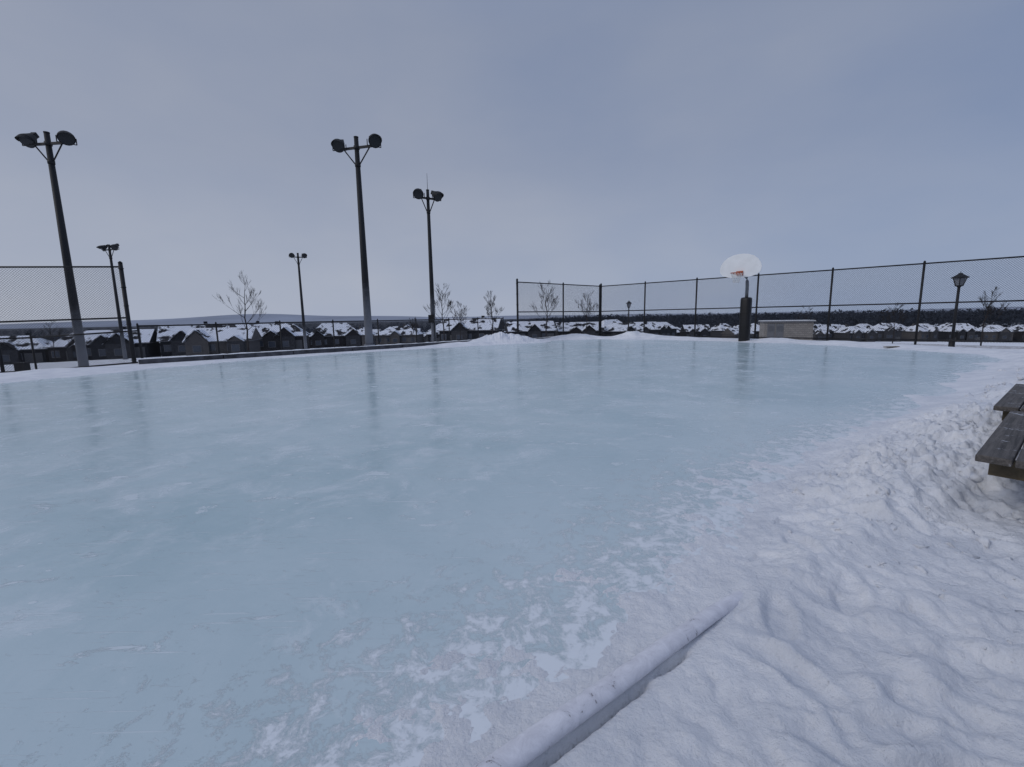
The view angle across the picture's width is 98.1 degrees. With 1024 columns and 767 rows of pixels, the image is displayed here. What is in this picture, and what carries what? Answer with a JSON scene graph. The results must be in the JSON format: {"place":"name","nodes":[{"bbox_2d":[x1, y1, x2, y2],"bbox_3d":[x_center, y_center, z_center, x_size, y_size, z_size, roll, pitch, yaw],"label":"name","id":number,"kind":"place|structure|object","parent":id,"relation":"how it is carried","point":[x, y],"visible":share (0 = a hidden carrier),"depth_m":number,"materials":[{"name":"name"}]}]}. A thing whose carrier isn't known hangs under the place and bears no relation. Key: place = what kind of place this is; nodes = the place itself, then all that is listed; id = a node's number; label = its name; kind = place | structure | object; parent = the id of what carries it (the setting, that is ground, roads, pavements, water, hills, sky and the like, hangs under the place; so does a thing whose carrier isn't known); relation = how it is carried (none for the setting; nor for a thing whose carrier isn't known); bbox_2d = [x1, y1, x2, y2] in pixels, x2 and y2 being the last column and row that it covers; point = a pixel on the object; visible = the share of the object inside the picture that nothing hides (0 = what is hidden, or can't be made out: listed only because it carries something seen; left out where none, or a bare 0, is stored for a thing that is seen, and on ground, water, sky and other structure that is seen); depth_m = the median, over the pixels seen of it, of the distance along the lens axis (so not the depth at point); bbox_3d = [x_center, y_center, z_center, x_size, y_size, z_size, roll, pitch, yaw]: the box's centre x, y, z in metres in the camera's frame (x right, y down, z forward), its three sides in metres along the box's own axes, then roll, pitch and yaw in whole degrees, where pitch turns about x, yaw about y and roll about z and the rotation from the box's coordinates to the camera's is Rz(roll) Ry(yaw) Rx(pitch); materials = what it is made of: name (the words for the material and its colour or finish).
{"place":"outdoors","nodes":[
{"label":"outdoors","id":0,"kind":"place"},
{"bbox_2d":[0,312,1023,766],"bbox_3d":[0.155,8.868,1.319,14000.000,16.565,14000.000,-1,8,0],"label":"snowy ground","id":1,"kind":"structure","parent":0,"point":[812,648],"depth_m":1.75,"materials":[{"name":"white snow"}]},
{"bbox_2d":[12,362,30,370],"bbox_3d":[-20.213,-0.550,18.367,0.390,0.645,0.340,-3,9,-11],"label":"utility box","id":2,"kind":"object","parent":1,"relation":"on","point":[23,367],"visible":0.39,"depth_m":18.23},
{"bbox_2d":[0,333,52,364],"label":"house","id":3,"kind":"structure","parent":1,"relation":"on","point":[6,359],"depth_m":79.78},
{"bbox_2d":[14,130,88,366],"bbox_3d":[-19.338,-5.282,19.370,2.490,10.876,0.882,-1,8,3],"label":"floodlight pole","id":4,"kind":"object","parent":1,"relation":"on","point":[29,140],"visible":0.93,"depth_m":19.02,"materials":[{"name":"metal"}]},
{"bbox_2d":[40,321,65,361],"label":"bare tree","id":5,"kind":"object","parent":1,"relation":"on","point":[59,331],"visible":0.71,"depth_m":75.50,"materials":[{"name":"black plant"}]},
{"bbox_2d":[0,261,136,372],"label":"chain link fence","id":6,"kind":"object","parent":1,"relation":"on","point":[123,287],"visible":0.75,"depth_m":14.26,"materials":[{"name":"black metal"}]},
{"bbox_2d":[43,329,93,361],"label":"house","id":7,"kind":"structure","parent":1,"relation":"on","point":[61,351],"depth_m":79.32,"materials":[{"name":"brick"}]},
{"bbox_2d":[0,328,142,371],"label":"chain link fence","id":8,"kind":"object","parent":1,"relation":"on","point":[33,352],"visible":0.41,"depth_m":15.31,"materials":[{"name":"grey metal"}]},
{"bbox_2d":[96,243,126,359],"bbox_3d":[-36.638,-7.192,41.272,2.250,11.235,0.902,2,9,16],"label":"floodlight pole","id":9,"kind":"object","parent":1,"relation":"on","point":[113,247],"visible":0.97,"depth_m":40.92,"materials":[{"name":"metal"}]},
{"bbox_2d":[74,327,160,359],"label":"house","id":10,"kind":"structure","parent":1,"relation":"on","point":[148,343],"depth_m":75.74,"materials":[{"name":"grey"}]},
{"bbox_2d":[156,321,227,356],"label":"house","id":11,"kind":"structure","parent":1,"relation":"on","point":[169,351],"depth_m":80.06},
{"bbox_2d":[182,325,262,355],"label":"house","id":12,"kind":"structure","parent":1,"relation":"on","point":[207,345],"depth_m":74.56,"materials":[{"name":"beige"}]},
{"bbox_2d":[215,273,266,350],"bbox_3d":[-18.043,-4.507,29.691,3.147,5.983,2.078,-6,10,-29],"label":"bare tree","id":13,"kind":"object","parent":1,"relation":"on","point":[245,309],"visible":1,"depth_m":29.94,"materials":[{"name":"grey plant"}]},
{"bbox_2d":[228,321,285,331],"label":"house","id":14,"kind":"structure","parent":1,"relation":"on","point":[259,326],"depth_m":94.28,"materials":[{"name":"brick"}]},
{"bbox_2d":[259,321,310,350],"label":"house","id":15,"kind":"structure","parent":1,"relation":"on","point":[264,333],"depth_m":86.28,"materials":[{"name":"brick"}]},
{"bbox_2d":[289,253,306,348],"bbox_3d":[-24.142,-9.022,51.167,1.914,11.652,0.926,-4,9,-22],"label":"floodlight pole","id":16,"kind":"object","parent":1,"relation":"on","point":[292,255],"visible":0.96,"depth_m":50.84,"materials":[{"name":"metal"}]},
{"bbox_2d":[138,339,473,363],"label":"timber kerb","id":17,"kind":"structure","parent":1,"relation":"on","point":[235,355],"depth_m":16.05,"materials":[{"name":"wood"}]},
{"bbox_2d":[136,317,503,357],"bbox_3d":[-6.588,-2.119,21.986,0.067,2.150,18.460,6,11,41],"label":"chain link fence","id":18,"kind":"object","parent":1,"relation":"on","point":[229,324],"visible":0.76,"depth_m":19.00,"materials":[{"name":"grey metal"}]},
{"bbox_2d":[309,322,363,348],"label":"house","id":19,"kind":"structure","parent":1,"relation":"on","point":[354,335],"depth_m":112.84,"materials":[{"name":"brick"}]},
{"bbox_2d":[331,133,381,345],"bbox_3d":[-6.801,-6.113,20.499,2.475,10.034,0.916,1,9,12],"label":"floodlight pole","id":20,"kind":"object","parent":1,"relation":"on","point":[374,141],"visible":0.96,"depth_m":20.23,"materials":[{"name":"metal"}]},
{"bbox_2d":[357,326,380,345],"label":"house","id":21,"kind":"structure","parent":1,"relation":"on","point":[361,330],"depth_m":164.02,"materials":[{"name":"beige"}]},
{"bbox_2d":[373,324,424,344],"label":"house","id":22,"kind":"structure","parent":1,"relation":"on","point":[398,336],"depth_m":128.17,"materials":[{"name":"black"}]},
{"bbox_2d":[409,317,418,331],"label":"bare tree","id":23,"kind":"object","parent":1,"relation":"on","point":[413,325],"visible":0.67,"depth_m":49.61,"materials":[{"name":"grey plant"}]},
{"bbox_2d":[413,184,443,340],"bbox_3d":[-4.627,-6.611,25.271,1.760,10.100,0.919,-6,10,-29],"label":"floodlight pole","id":24,"kind":"object","parent":1,"relation":"on","point":[418,193],"visible":0.93,"depth_m":25.04,"materials":[{"name":"metal"}]},
{"bbox_2d":[426,326,439,341],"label":"house","id":25,"kind":"structure","parent":1,"relation":"on","point":[429,335],"depth_m":135.93,"materials":[{"name":"brick"}]},
{"bbox_2d":[423,283,455,339],"bbox_3d":[-7.387,-7.024,45.331,3.367,6.424,2.779,-2,9,-8],"label":"bare tree","id":26,"kind":"object","parent":1,"relation":"on","point":[450,302],"visible":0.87,"depth_m":44.99,"materials":[{"name":"grey plant"}]},
{"bbox_2d":[451,301,467,338],"bbox_3d":[-6.054,-6.997,51.435,2.148,5.148,2.518,0,9,8],"label":"bare tree","id":27,"kind":"object","parent":1,"relation":"on","point":[463,312],"visible":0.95,"depth_m":51.53,"materials":[{"name":"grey plant"}]},
{"bbox_2d":[437,316,504,340],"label":"house","id":28,"kind":"structure","parent":1,"relation":"on","point":[470,331],"depth_m":96.48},
{"bbox_2d":[483,290,503,332],"bbox_3d":[-2.127,-7.070,47.427,2.178,5.760,3.086,2,9,18],"label":"bare tree","id":29,"kind":"object","parent":1,"relation":"on","point":[488,308],"visible":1,"depth_m":47.31,"materials":[{"name":"grey plant"}]},
{"bbox_2d":[0,339,1002,766],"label":"ice rink","id":30,"kind":"structure","parent":1,"relation":"on","point":[232,563],"depth_m":2.82,"materials":[{"name":"ice"}]},
{"bbox_2d":[473,590,742,766],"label":"rink edging pipe","id":31,"kind":"object","parent":30,"relation":"on","point":[530,744],"visible":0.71,"depth_m":1.43,"materials":[{"name":"white plastic"}]},
{"bbox_2d":[720,254,761,340],"bbox_3d":[9.861,-3.559,19.268,1.585,3.930,1.606,0,8,5],"label":"basketball hoop","id":32,"kind":"object","parent":30,"relation":"on","point":[739,266],"visible":0.98,"depth_m":19.13,"materials":[{"name":"plastic"}]},
{"bbox_2d":[0,306,1023,340],"bbox_3d":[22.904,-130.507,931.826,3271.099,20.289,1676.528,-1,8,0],"label":"distant tree line","id":33,"kind":"object","parent":1,"relation":"on","point":[726,320],"visible":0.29,"depth_m":303.02,"materials":[{"name":"black plant"}]},
{"bbox_2d":[504,319,556,337],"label":"house","id":34,"kind":"structure","parent":1,"relation":"on","point":[510,327],"depth_m":115.74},
{"bbox_2d":[528,280,557,336],"bbox_3d":[3.577,-7.346,45.443,2.736,6.442,3.000,6,11,39],"label":"bare tree","id":35,"kind":"object","parent":1,"relation":"on","point":[556,303],"visible":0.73,"depth_m":45.25,"materials":[{"name":"grey plant"}]},
{"bbox_2d":[516,279,599,338],"bbox_3d":[2.798,-3.739,24.979,6.740,3.950,0.129,-8,11,-40],"label":"chain link fence","id":36,"kind":"object","parent":1,"relation":"on","point":[523,311],"visible":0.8,"depth_m":24.74,"materials":[{"name":"grey metal"}]},
{"bbox_2d":[555,320,604,335],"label":"house","id":37,"kind":"structure","parent":1,"relation":"on","point":[578,328],"depth_m":122.60,"materials":[{"name":"brick"}]},
{"bbox_2d":[576,293,597,332],"bbox_3d":[8.540,-7.522,49.724,2.541,5.612,2.409,4,10,31],"label":"bare tree","id":38,"kind":"object","parent":1,"relation":"on","point":[587,313],"visible":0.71,"depth_m":49.48,"materials":[{"name":"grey plant"}]},
{"bbox_2d":[602,318,621,327],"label":"house","id":39,"kind":"structure","parent":1,"relation":"on","point":[609,321],"depth_m":162.29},
{"bbox_2d":[603,321,642,335],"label":"house","id":40,"kind":"structure","parent":1,"relation":"on","point":[609,326],"depth_m":126.20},
{"bbox_2d":[626,301,630,330],"bbox_3d":[11.694,-6.171,44.608,0.460,4.350,0.460,-1,8,0],"label":"street lamp","id":41,"kind":"object","parent":1,"relation":"on","point":[628,302],"visible":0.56,"depth_m":44.40,"materials":[{"name":"black metal"}]},
{"bbox_2d":[632,321,660,334],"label":"house","id":42,"kind":"structure","parent":1,"relation":"on","point":[651,327],"depth_m":165.03,"materials":[{"name":"brick"}]},
{"bbox_2d":[656,321,677,334],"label":"house","id":43,"kind":"structure","parent":1,"relation":"on","point":[666,329],"depth_m":192.80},
{"bbox_2d":[680,324,711,337],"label":"house","id":44,"kind":"structure","parent":1,"relation":"on","point":[698,332],"depth_m":195.17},
{"bbox_2d":[710,323,733,337],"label":"house","id":45,"kind":"structure","parent":1,"relation":"on","point":[720,326],"depth_m":206.38,"materials":[{"name":"stone"}]},
{"bbox_2d":[721,327,753,338],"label":"house","id":46,"kind":"structure","parent":1,"relation":"on","point":[727,332],"depth_m":188.08,"materials":[{"name":"beige"}]},
{"bbox_2d":[751,322,759,338],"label":"house","id":47,"kind":"structure","parent":1,"relation":"on","point":[758,326],"depth_m":194.08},
{"bbox_2d":[759,322,813,339],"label":"walls","id":48,"kind":"structure","parent":1,"relation":"on","point":[805,326],"depth_m":43.38,"materials":[{"name":"concrete"}]},
{"bbox_2d":[767,324,783,336],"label":"doors","id":49,"kind":"structure","parent":48,"relation":"attached to","point":[773,331],"depth_m":43.89,"materials":[{"name":"grey metal"}]},
{"bbox_2d":[758,321,815,322],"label":"roof","id":50,"kind":"structure","parent":48,"relation":"on","point":[785,321],"depth_m":43.43,"materials":[{"name":"grey"}]},
{"bbox_2d":[793,305,815,319],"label":"bare tree","id":51,"kind":"object","parent":1,"relation":"on","point":[806,317],"visible":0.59,"depth_m":65.31,"materials":[{"name":"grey plant"}]},
{"bbox_2d":[600,256,1023,344],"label":"chain link fence","id":52,"kind":"object","parent":1,"relation":"on","point":[918,313],"visible":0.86,"depth_m":19.01,"materials":[{"name":"grey metal"}]},
{"bbox_2d":[813,327,829,340],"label":"house","id":53,"kind":"structure","parent":1,"relation":"on","point":[819,329],"depth_m":185.36,"materials":[{"name":"beige"}]},
{"bbox_2d":[814,324,840,340],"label":"house","id":54,"kind":"structure","parent":1,"relation":"on","point":[833,327],"depth_m":202.25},
{"bbox_2d":[833,325,876,341],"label":"house","id":55,"kind":"structure","parent":1,"relation":"on","point":[856,331],"depth_m":182.53,"materials":[{"name":"stone"}]},
{"bbox_2d":[855,323,872,327],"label":"snow","id":56,"kind":"structure","parent":1,"relation":"on","point":[864,325],"depth_m":257.25,"materials":[{"name":"white snow"}]},
{"bbox_2d":[869,322,903,341],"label":"house","id":57,"kind":"structure","parent":1,"relation":"on","point":[880,330],"depth_m":186.98,"materials":[{"name":"stone"}]},
{"bbox_2d":[882,304,906,342],"bbox_3d":[35.923,-5.526,41.688,2.281,4.260,1.556,-1,8,3],"label":"bare tree","id":58,"kind":"object","parent":1,"relation":"on","point":[895,310],"visible":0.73,"depth_m":41.66,"materials":[{"name":"black plant"}]},
{"bbox_2d":[787,367,1023,662],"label":"snow chunks","id":59,"kind":"object","parent":1,"relation":"on","point":[984,541],"visible":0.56,"depth_m":2.58,"materials":[{"name":"white snow"}]},
{"bbox_2d":[901,324,938,341],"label":"house","id":60,"kind":"structure","parent":1,"relation":"on","point":[905,336],"depth_m":187.24,"materials":[{"name":"beige"}]},
{"bbox_2d":[933,322,952,328],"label":"snow","id":61,"kind":"structure","parent":1,"relation":"on","point":[941,326],"depth_m":207.44,"materials":[{"name":"white snow"}]},
{"bbox_2d":[948,272,969,346],"bbox_3d":[21.745,-3.346,21.801,0.460,4.250,0.460,-1,8,0],"label":"street lamp","id":62,"kind":"object","parent":1,"relation":"on","point":[951,344],"visible":0.74,"depth_m":21.68,"materials":[{"name":"black metal"}]},
{"bbox_2d":[938,322,983,341],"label":"house","id":63,"kind":"structure","parent":1,"relation":"on","point":[961,331],"depth_m":187.44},
{"bbox_2d":[978,287,1009,345],"bbox_3d":[46.754,-6.374,43.362,2.672,6.116,2.368,-8,11,-39],"label":"bare tree","id":64,"kind":"object","parent":1,"relation":"on","point":[989,309],"visible":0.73,"depth_m":43.21,"materials":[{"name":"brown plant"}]},
{"bbox_2d":[979,324,1014,340],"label":"house","id":65,"kind":"structure","parent":1,"relation":"on","point":[988,330],"depth_m":186.40,"materials":[{"name":"beige"}]},
{"bbox_2d":[975,410,1023,480],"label":"picnic table","id":66,"kind":"object","parent":1,"relation":"on","point":[999,450],"visible":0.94,"depth_m":2.56,"materials":[{"name":"grey wood"}]},
{"bbox_2d":[993,384,1023,420],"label":"picnic table","id":67,"kind":"object","parent":1,"relation":"on","point":[1012,398],"visible":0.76,"depth_m":3.82,"materials":[{"name":"grey wood"}]},
{"bbox_2d":[1008,323,1023,340],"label":"house","id":68,"kind":"structure","parent":1,"relation":"on","point":[1018,331],"depth_m":187.52,"materials":[{"name":"brick"}]},
{"bbox_2d":[0,307,1023,328],"bbox_3d":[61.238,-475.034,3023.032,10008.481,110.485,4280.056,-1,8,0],"label":"hills","id":69,"kind":"structure","parent":0,"point":[222,319],"depth_m":4055.68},
{"bbox_2d":[0,0,1023,323],"label":"sky","id":70,"kind":"structure","parent":0,"point":[578,142],"materials":[{"name":"grey"}]},
{"bbox_2d":[758,320,815,320],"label":"roof snow","id":71,"kind":"structure","parent":0,"point":[787,320],"depth_m":43.35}
]}

